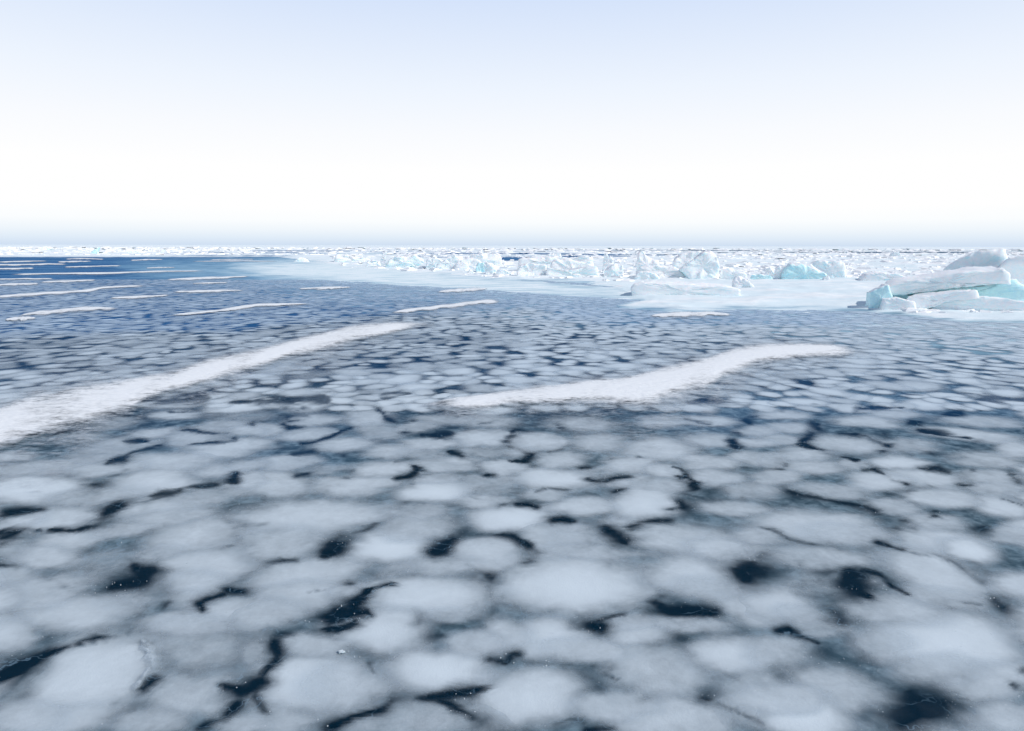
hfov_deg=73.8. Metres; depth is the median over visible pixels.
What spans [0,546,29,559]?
ice pan
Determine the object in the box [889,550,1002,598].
ice pan
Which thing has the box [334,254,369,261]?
ice block
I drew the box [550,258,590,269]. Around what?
ice block
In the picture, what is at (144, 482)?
ice pan
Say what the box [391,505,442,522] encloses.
ice pan
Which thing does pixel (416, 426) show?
ice pan
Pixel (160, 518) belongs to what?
ice pan
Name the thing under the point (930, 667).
ice pan
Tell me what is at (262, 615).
ice pan
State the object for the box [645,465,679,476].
ice pan
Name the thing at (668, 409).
ice pan
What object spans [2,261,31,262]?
snow drift
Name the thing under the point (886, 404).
ice pan
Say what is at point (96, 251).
ice block
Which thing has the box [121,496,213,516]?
ice pan
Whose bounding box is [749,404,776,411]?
ice pan
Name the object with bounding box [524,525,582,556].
ice pan
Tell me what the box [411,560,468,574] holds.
ice pan
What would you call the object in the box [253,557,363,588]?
ice pan
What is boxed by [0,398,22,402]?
ice pan
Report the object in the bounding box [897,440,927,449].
ice pan
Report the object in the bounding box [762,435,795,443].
ice pan
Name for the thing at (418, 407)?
ice pan
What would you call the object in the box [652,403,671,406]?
ice pan
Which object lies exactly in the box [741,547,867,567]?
ice pan
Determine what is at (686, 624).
ice pan
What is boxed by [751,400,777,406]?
ice pan
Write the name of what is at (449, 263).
ice block
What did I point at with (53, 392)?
ice pan
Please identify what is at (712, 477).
ice pan
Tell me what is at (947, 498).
ice pan
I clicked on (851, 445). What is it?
ice pan
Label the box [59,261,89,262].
snow drift
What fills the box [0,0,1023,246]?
sky
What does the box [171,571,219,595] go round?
ice pan
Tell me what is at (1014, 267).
ice block
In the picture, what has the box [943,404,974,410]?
ice pan
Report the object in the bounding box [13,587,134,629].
ice pan
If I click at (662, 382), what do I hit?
snow drift
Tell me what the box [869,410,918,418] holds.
ice pan
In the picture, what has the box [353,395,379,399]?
ice pan
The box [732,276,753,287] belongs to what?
ice block
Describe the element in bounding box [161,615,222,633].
ice pan
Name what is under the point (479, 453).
ice pan
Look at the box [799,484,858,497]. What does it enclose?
ice pan
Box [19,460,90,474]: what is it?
ice pan
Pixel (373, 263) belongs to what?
ice block
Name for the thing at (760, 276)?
ice block
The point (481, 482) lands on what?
ice pan
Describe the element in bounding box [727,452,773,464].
ice pan
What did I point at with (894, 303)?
ice block
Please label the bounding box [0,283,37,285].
snow drift
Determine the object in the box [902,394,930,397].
ice pan
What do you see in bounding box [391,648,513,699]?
ice pan
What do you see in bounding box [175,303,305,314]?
snow drift
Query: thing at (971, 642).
ice pan
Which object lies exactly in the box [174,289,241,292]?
snow drift
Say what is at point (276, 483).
ice pan
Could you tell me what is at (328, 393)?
ice pan
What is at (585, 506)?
ice pan
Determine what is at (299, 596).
ice pan
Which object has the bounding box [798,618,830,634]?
ice pan
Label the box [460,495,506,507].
ice pan
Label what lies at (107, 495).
ice pan
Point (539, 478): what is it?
ice pan
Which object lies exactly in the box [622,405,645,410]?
ice pan
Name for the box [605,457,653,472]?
ice pan
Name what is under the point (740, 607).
ice pan
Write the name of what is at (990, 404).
ice pan
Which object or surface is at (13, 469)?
ice pan
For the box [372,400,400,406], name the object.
ice pan
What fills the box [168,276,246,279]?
snow drift
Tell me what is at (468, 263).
ice block
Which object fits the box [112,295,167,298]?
snow drift
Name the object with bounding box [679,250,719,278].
ice block
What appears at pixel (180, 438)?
ice pan
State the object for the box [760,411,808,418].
ice pan
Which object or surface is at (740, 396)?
ice pan
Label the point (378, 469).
ice pan
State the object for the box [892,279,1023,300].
ice block
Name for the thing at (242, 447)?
ice pan
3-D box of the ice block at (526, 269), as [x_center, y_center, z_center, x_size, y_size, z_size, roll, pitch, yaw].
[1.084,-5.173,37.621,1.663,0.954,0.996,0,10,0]
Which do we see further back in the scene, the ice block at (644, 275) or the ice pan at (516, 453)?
the ice block at (644, 275)
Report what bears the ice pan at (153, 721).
on the frozen sea
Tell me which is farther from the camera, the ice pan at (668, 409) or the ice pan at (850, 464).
the ice pan at (668, 409)
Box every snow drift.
[0,263,61,265]
[0,268,33,269]
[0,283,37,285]
[0,285,140,297]
[0,320,428,472]
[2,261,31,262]
[3,278,51,279]
[5,316,34,320]
[18,270,195,274]
[20,306,112,315]
[43,280,91,282]
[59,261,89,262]
[69,265,119,267]
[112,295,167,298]
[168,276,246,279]
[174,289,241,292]
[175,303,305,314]
[193,282,225,283]
[300,286,340,288]
[316,286,346,289]
[394,299,498,312]
[424,341,861,436]
[439,288,485,292]
[652,311,729,317]
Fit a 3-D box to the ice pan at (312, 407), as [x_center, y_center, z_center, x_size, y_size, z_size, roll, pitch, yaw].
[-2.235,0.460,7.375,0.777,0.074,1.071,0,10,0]
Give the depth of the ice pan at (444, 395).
7.82 m
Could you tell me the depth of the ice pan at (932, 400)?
7.62 m
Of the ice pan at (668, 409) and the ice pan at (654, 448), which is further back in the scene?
the ice pan at (668, 409)
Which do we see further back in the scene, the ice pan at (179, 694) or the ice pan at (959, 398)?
the ice pan at (959, 398)
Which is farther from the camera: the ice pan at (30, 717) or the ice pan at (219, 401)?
the ice pan at (219, 401)
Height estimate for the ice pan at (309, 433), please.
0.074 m
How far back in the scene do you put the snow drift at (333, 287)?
27.39 m
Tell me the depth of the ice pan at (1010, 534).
4.08 m
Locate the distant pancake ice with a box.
[0,279,1023,730]
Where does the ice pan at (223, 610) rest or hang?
on the frozen sea
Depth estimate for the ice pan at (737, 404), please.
7.41 m
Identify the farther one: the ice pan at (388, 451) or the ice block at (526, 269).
the ice block at (526, 269)
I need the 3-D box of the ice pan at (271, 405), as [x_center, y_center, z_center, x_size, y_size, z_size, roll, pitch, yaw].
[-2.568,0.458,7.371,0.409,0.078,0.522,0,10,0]
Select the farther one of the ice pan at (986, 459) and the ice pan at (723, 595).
the ice pan at (986, 459)
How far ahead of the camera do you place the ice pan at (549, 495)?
4.69 m
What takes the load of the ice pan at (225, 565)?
on the frozen sea
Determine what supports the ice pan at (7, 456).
on the frozen sea
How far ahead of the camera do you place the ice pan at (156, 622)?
3.14 m
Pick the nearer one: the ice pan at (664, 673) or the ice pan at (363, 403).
the ice pan at (664, 673)
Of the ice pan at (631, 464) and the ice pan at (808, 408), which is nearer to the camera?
the ice pan at (631, 464)
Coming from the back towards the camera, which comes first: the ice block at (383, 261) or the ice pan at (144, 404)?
the ice block at (383, 261)
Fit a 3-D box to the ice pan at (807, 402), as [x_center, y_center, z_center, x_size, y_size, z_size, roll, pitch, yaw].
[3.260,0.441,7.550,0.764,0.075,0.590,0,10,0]
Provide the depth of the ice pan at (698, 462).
5.43 m
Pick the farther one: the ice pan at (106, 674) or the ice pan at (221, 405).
the ice pan at (221, 405)
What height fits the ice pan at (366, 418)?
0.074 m
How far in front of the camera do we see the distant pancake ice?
12.07 m
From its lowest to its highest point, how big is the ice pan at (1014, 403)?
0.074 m
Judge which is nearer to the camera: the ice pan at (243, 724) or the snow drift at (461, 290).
the ice pan at (243, 724)
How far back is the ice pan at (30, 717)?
2.48 m
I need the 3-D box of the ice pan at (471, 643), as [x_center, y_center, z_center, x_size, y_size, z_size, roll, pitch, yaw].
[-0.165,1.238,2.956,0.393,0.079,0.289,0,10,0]
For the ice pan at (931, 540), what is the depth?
4.03 m
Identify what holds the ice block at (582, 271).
on the frozen sea
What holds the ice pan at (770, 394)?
on the frozen sea
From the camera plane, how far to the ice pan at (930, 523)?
4.27 m
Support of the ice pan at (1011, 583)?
on the frozen sea
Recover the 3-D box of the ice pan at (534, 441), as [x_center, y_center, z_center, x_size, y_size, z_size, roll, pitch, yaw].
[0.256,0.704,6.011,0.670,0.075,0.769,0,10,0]
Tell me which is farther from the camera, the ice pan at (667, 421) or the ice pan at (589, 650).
the ice pan at (667, 421)
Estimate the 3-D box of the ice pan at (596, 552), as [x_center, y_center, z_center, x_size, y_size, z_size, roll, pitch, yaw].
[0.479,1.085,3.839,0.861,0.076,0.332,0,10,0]
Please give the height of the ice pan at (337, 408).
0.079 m
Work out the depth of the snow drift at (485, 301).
19.30 m
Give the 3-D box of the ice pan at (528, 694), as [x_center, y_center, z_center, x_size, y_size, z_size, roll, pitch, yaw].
[0.088,1.300,2.614,0.633,0.076,0.461,-5,11,-28]
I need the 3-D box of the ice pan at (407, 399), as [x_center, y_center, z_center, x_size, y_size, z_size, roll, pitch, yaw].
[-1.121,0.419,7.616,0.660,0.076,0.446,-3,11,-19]
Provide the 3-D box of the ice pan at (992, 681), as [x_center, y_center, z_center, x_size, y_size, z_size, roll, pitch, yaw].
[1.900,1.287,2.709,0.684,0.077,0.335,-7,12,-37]
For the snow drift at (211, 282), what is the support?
on the distant pancake ice
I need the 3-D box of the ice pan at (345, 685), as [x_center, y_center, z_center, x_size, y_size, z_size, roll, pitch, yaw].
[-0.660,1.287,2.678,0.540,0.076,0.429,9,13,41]
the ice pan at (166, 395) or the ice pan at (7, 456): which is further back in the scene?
the ice pan at (166, 395)
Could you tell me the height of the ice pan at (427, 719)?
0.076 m
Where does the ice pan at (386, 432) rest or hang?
on the frozen sea
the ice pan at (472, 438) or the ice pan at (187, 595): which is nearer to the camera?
the ice pan at (187, 595)
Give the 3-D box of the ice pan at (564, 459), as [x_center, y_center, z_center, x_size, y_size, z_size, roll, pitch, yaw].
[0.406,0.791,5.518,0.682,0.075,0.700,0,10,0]
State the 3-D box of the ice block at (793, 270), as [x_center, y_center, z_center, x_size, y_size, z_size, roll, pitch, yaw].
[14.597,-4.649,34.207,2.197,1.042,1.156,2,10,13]
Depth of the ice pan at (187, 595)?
3.33 m
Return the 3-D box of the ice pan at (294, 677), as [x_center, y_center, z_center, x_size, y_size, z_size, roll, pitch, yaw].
[-0.803,1.279,2.719,0.670,0.076,0.543,0,10,0]
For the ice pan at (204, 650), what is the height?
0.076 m
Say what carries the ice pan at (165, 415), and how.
on the frozen sea
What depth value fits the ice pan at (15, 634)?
3.00 m
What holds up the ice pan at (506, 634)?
on the frozen sea
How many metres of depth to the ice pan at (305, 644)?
2.93 m
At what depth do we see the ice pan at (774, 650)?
2.90 m
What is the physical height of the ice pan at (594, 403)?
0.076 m
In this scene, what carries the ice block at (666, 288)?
on the frozen sea
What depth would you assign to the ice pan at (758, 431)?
6.34 m
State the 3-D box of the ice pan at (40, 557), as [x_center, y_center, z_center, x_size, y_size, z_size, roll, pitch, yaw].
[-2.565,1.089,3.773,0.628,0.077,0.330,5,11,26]
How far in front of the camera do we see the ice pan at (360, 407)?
7.18 m
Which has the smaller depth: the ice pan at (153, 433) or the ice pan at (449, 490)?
the ice pan at (449, 490)
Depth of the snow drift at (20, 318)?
15.64 m
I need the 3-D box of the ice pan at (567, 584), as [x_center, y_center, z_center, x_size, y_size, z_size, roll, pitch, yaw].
[0.297,1.143,3.517,1.142,0.073,1.001,-4,11,-23]
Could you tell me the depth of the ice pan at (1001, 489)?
4.84 m
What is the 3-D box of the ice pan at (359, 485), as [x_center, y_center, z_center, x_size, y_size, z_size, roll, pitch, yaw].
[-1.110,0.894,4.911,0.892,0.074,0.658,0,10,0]
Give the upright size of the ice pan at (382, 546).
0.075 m
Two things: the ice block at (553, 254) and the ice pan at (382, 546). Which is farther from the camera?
the ice block at (553, 254)
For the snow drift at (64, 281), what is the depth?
31.50 m
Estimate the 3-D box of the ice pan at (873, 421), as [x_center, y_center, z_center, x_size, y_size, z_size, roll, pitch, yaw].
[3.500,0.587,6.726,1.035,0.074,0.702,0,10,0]
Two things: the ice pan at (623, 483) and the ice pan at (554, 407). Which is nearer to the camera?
the ice pan at (623, 483)
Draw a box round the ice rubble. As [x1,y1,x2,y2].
[0,246,1023,312]
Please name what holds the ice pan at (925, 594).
on the frozen sea
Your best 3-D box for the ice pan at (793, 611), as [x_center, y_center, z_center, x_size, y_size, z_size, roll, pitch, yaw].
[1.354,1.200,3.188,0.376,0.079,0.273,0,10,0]
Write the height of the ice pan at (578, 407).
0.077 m
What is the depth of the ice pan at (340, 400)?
7.56 m
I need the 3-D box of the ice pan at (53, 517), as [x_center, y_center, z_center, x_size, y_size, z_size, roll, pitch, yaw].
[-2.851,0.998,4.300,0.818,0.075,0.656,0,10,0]
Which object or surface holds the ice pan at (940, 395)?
on the frozen sea
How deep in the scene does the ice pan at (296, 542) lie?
3.94 m
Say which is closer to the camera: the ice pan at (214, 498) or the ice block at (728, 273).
the ice pan at (214, 498)
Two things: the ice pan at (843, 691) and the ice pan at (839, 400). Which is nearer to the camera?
the ice pan at (843, 691)
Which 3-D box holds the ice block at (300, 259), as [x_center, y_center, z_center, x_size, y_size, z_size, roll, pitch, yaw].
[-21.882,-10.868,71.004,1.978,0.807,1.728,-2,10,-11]
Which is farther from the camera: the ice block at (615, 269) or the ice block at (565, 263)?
the ice block at (565, 263)
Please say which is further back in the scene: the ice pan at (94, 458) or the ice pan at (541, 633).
the ice pan at (94, 458)
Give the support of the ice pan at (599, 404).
on the frozen sea
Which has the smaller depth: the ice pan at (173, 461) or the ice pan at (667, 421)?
the ice pan at (173, 461)
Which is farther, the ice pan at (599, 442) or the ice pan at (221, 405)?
the ice pan at (221, 405)
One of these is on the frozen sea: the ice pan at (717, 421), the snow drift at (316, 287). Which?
the ice pan at (717, 421)
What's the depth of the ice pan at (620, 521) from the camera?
4.25 m
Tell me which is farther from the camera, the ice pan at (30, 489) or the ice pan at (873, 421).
the ice pan at (873, 421)
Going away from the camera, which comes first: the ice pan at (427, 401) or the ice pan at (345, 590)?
the ice pan at (345, 590)
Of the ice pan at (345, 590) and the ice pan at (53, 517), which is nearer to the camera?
the ice pan at (345, 590)
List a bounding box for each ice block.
[38,246,58,249]
[91,247,99,253]
[128,249,143,252]
[158,249,169,253]
[294,257,308,261]
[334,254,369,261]
[366,260,380,265]
[381,251,386,264]
[385,254,423,266]
[426,257,441,268]
[436,256,462,268]
[455,258,481,269]
[470,253,501,264]
[476,262,484,271]
[483,262,496,273]
[496,269,511,274]
[517,255,593,268]
[517,263,546,275]
[546,265,598,276]
[547,253,560,256]
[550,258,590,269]
[602,253,613,272]
[603,263,623,276]
[631,281,740,295]
[634,271,659,278]
[635,250,658,272]
[635,265,685,277]
[672,251,700,268]
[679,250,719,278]
[719,268,746,278]
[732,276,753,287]
[750,274,772,278]
[764,267,773,277]
[774,265,786,278]
[781,262,826,278]
[811,260,845,277]
[858,271,904,280]
[865,285,892,307]
[879,297,916,309]
[885,266,1010,294]
[889,252,901,256]
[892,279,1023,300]
[907,289,978,308]
[930,296,1023,310]
[943,248,1007,269]
[998,255,1023,284]
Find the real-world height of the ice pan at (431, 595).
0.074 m
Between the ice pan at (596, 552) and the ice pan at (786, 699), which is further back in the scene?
the ice pan at (596, 552)
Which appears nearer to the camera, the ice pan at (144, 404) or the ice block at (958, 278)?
the ice pan at (144, 404)
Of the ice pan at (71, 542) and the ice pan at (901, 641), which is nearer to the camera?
the ice pan at (901, 641)
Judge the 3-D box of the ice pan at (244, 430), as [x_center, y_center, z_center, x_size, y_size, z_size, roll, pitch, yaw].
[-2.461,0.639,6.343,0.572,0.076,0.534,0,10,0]
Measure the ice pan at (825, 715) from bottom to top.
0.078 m
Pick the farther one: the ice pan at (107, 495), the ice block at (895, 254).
the ice block at (895, 254)
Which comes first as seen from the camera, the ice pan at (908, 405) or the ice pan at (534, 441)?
the ice pan at (534, 441)
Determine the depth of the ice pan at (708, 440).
6.04 m
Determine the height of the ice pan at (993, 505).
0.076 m
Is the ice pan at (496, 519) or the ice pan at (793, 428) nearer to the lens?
the ice pan at (496, 519)
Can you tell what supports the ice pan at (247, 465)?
on the frozen sea
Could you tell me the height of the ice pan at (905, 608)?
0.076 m
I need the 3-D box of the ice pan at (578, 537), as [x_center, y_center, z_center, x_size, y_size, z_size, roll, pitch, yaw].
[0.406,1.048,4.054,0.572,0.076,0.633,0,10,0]
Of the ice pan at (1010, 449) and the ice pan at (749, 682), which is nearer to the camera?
the ice pan at (749, 682)
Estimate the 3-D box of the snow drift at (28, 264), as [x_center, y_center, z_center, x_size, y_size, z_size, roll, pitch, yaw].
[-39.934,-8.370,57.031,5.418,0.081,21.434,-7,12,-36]
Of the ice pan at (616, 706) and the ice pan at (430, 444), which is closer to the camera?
the ice pan at (616, 706)
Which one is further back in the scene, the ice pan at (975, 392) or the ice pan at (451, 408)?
the ice pan at (975, 392)
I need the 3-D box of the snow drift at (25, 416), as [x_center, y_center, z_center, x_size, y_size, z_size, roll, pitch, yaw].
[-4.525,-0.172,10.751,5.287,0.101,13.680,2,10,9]
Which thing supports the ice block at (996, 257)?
on the ice block at (1014, 267)
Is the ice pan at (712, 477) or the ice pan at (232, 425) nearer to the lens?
the ice pan at (712, 477)
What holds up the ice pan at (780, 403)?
on the frozen sea
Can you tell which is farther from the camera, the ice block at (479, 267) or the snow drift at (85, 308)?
the ice block at (479, 267)
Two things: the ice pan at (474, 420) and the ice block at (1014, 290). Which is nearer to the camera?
the ice pan at (474, 420)
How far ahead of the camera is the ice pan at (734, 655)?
2.87 m
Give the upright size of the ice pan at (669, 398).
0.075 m
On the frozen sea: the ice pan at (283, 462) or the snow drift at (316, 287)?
the ice pan at (283, 462)
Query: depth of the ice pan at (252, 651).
2.88 m
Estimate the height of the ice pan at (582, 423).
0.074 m
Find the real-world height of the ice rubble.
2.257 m
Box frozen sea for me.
[0,245,1023,730]
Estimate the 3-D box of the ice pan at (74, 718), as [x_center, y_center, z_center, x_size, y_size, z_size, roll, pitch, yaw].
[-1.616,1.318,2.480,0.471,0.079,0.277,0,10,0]
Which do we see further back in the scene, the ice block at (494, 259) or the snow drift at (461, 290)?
the ice block at (494, 259)
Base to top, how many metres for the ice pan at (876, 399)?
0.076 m
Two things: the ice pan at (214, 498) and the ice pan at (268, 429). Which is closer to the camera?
the ice pan at (214, 498)
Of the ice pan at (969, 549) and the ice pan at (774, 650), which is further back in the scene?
the ice pan at (969, 549)
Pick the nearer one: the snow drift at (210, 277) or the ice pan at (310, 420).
the ice pan at (310, 420)
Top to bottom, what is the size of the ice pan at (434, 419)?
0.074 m
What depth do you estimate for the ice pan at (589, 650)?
2.90 m
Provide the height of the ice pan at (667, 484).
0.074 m
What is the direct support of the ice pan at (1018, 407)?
on the frozen sea
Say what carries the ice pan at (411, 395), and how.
on the frozen sea
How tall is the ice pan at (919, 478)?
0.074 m
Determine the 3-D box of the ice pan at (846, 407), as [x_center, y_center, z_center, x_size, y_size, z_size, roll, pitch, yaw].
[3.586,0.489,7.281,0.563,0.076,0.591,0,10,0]
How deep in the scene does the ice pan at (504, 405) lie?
7.33 m
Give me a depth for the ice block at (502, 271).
38.66 m
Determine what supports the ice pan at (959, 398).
on the frozen sea
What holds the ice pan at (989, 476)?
on the frozen sea
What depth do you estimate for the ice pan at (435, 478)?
5.03 m
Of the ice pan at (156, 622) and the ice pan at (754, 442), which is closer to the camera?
the ice pan at (156, 622)
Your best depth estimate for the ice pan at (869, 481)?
5.00 m
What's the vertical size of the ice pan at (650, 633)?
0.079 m
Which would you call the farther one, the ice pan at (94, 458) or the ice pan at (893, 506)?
the ice pan at (94, 458)
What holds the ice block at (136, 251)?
on the frozen sea
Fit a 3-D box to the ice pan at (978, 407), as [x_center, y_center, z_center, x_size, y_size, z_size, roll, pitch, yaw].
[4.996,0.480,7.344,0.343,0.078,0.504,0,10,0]
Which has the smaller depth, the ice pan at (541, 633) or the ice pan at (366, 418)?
the ice pan at (541, 633)
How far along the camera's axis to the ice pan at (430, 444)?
5.93 m
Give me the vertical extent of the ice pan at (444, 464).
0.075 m
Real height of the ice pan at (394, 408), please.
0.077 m
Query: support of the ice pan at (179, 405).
on the frozen sea
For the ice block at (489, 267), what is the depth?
39.63 m
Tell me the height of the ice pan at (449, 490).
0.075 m
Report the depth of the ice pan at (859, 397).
7.77 m
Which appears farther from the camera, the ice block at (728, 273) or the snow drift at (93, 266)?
the snow drift at (93, 266)
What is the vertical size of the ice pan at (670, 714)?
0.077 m
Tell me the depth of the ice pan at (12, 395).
7.78 m
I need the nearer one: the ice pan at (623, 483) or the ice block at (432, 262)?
the ice pan at (623, 483)
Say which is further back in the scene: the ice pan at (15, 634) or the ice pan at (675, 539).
the ice pan at (675, 539)
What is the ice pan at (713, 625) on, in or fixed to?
on the frozen sea
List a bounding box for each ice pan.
[0,392,31,398]
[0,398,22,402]
[0,452,31,460]
[0,464,34,474]
[0,474,80,503]
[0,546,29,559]
[0,567,35,591]
[0,621,35,650]
[0,703,57,730]
[9,577,84,608]
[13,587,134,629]
[15,706,107,730]
[19,396,49,400]
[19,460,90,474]
[20,547,76,567]
[22,507,93,527]
[26,636,159,724]
[30,391,57,396]
[34,532,105,551]
[57,490,126,505]
[73,449,117,462]
[73,460,143,476]
[91,439,149,451]
[97,524,146,542]
[102,711,180,730]
[111,468,204,495]
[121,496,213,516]
[131,402,151,406]
[132,428,171,437]
[133,453,211,470]
[135,510,209,527]
[135,632,230,664]
[145,399,215,407]
[146,611,235,629]
[150,410,196,420]
[150,517,232,551]
[152,393,177,402]
[152,677,236,712]
[160,546,254,585]
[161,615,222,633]
[167,432,218,445]
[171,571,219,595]
[177,591,193,604]
[187,438,271,458]
[195,465,239,476]
[195,491,237,501]
[199,599,270,621]
[200,421,242,429]
[204,403,266,412]
[206,402,231,407]
[208,393,230,398]
[208,398,232,403]
[222,392,258,399]
[224,711,269,730]
[225,470,308,496]
[226,497,392,535]
[229,427,262,434]
[231,461,261,469]
[236,601,309,629]
[240,472,264,486]
[245,654,346,715]
[246,424,281,435]
[246,529,346,557]
[246,645,260,654]
[250,705,327,730]
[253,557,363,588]
[258,582,336,620]
[259,456,318,469]
[264,403,279,407]
[279,428,331,444]
[286,634,345,654]
[287,402,325,411]
[292,415,338,425]
[308,663,385,708]
[312,388,337,395]
[316,476,398,495]
[317,438,372,450]
[327,706,461,730]
[328,406,353,410]
[330,397,355,403]
[331,587,353,606]
[333,392,358,396]
[341,608,423,652]
[348,409,382,426]
[349,405,372,410]
[351,530,425,562]
[352,401,375,404]
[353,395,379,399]
[356,462,410,476]
[359,570,484,618]
[362,426,396,437]
[368,445,418,457]
[369,391,418,399]
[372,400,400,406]
[382,405,405,410]
[386,516,448,538]
[390,396,430,402]
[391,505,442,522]
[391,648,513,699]
[397,480,474,501]
[399,403,440,411]
[399,423,432,430]
[405,439,456,449]
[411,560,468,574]
[414,398,438,403]
[414,457,477,471]
[415,474,455,481]
[419,416,466,422]
[431,393,454,398]
[441,405,465,410]
[449,393,470,396]
[449,632,500,657]
[454,430,508,446]
[456,538,516,569]
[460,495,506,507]
[465,415,512,426]
[465,449,492,455]
[468,476,504,489]
[469,405,515,414]
[469,507,549,530]
[470,668,580,724]
[480,621,529,651]
[482,460,526,474]
[494,401,516,406]
[497,554,654,617]
[509,442,520,455]
[509,468,589,488]
[511,618,588,660]
[513,433,567,450]
[516,401,538,404]
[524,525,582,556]
[526,490,561,500]
[530,403,559,410]
[538,452,580,467]
[546,639,621,666]
[548,497,610,515]
[560,546,627,557]
[562,403,589,410]
[562,418,608,429]
[563,527,599,542]
[564,397,596,405]
[572,435,621,450]
[577,693,653,720]
[596,402,614,406]
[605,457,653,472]
[607,641,703,697]
[608,489,678,519]
[612,519,625,522]
[613,623,665,643]
[614,698,728,730]
[617,481,628,485]
[620,475,681,491]
[620,614,650,627]
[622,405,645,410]
[622,437,695,460]
[634,525,762,558]
[641,416,689,425]
[644,396,683,402]
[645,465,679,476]
[648,556,735,598]
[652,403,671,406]
[652,406,679,411]
[656,619,703,628]
[671,402,716,411]
[680,396,698,399]
[681,455,737,468]
[684,621,722,630]
[685,434,725,446]
[687,581,737,601]
[689,416,734,425]
[690,637,767,672]
[691,538,742,557]
[693,469,743,485]
[703,502,765,515]
[715,399,750,407]
[723,595,780,625]
[725,674,782,719]
[727,394,751,398]
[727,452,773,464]
[729,397,752,402]
[729,484,794,495]
[736,686,818,712]
[738,529,774,542]
[739,439,773,446]
[740,426,775,435]
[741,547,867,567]
[744,589,808,618]
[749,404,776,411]
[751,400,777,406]
[753,510,876,542]
[755,470,798,483]
[755,638,800,663]
[758,392,781,396]
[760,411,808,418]
[761,697,851,730]
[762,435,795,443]
[762,455,783,465]
[768,423,805,432]
[769,401,795,406]
[777,448,826,461]
[780,605,814,620]
[781,398,830,406]
[784,391,800,395]
[788,461,843,473]
[795,405,821,411]
[795,437,881,452]
[797,662,877,710]
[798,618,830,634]
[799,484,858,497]
[810,522,885,543]
[826,403,868,412]
[828,398,856,403]
[836,416,897,427]
[841,394,869,400]
[841,460,865,468]
[850,595,954,621]
[851,472,909,490]
[862,634,905,655]
[863,396,894,402]
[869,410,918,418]
[870,456,929,468]
[870,610,1022,696]
[873,499,915,513]
[874,402,905,410]
[885,468,959,488]
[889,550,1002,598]
[894,402,914,408]
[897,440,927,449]
[899,527,988,554]
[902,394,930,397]
[903,399,956,409]
[903,656,965,679]
[905,489,980,507]
[909,515,959,528]
[912,588,972,606]
[922,397,945,402]
[927,392,965,397]
[929,427,1018,443]
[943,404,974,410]
[944,538,994,561]
[946,396,973,401]
[946,416,1019,426]
[950,664,1023,699]
[958,482,1023,496]
[960,453,1018,466]
[962,390,986,395]
[964,403,991,410]
[967,470,1009,482]
[977,401,1009,407]
[978,496,1023,519]
[980,696,1023,730]
[992,573,1023,597]
[993,527,1023,542]
[998,442,1023,456]
[1003,401,1023,405]
[1009,405,1023,410]
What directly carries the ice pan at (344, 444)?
on the frozen sea
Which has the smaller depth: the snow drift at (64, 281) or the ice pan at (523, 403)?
the ice pan at (523, 403)
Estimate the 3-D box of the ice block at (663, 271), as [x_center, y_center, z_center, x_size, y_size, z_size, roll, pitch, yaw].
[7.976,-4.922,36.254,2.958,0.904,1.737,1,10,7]
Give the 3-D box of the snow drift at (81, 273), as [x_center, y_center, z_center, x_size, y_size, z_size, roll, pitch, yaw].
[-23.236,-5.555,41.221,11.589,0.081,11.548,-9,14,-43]
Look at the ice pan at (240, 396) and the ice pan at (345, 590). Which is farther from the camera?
the ice pan at (240, 396)
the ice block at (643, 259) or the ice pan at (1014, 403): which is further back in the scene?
the ice block at (643, 259)
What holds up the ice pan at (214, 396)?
on the frozen sea
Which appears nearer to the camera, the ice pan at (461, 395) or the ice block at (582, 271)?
the ice pan at (461, 395)
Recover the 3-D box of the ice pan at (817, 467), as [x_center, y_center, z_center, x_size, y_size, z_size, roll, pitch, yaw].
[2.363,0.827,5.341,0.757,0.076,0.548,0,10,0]
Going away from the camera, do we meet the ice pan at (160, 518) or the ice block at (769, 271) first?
the ice pan at (160, 518)
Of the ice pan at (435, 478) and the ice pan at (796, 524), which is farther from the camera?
the ice pan at (435, 478)
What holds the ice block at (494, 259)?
on the frozen sea
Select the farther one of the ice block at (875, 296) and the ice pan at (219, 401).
the ice block at (875, 296)
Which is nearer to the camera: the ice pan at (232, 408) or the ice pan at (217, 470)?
the ice pan at (217, 470)
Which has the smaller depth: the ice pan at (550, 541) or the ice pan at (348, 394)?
the ice pan at (550, 541)
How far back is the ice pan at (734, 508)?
4.47 m
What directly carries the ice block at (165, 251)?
on the frozen sea
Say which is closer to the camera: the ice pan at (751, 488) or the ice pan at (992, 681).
the ice pan at (992, 681)
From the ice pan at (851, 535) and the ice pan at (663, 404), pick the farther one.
the ice pan at (663, 404)
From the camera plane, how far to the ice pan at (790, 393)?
7.96 m
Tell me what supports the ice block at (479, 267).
on the frozen sea
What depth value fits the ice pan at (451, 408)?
7.20 m
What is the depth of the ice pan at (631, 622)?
3.11 m
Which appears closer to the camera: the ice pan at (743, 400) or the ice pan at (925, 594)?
the ice pan at (925, 594)
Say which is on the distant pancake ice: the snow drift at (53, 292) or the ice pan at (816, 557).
the snow drift at (53, 292)
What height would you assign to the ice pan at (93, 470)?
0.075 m
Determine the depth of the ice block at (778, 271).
34.31 m
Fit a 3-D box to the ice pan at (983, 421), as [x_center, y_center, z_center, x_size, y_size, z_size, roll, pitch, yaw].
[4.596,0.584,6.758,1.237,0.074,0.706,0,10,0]
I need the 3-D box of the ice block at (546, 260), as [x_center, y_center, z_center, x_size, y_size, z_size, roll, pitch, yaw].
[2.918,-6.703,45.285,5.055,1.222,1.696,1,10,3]
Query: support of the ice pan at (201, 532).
on the frozen sea
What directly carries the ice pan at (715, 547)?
on the frozen sea

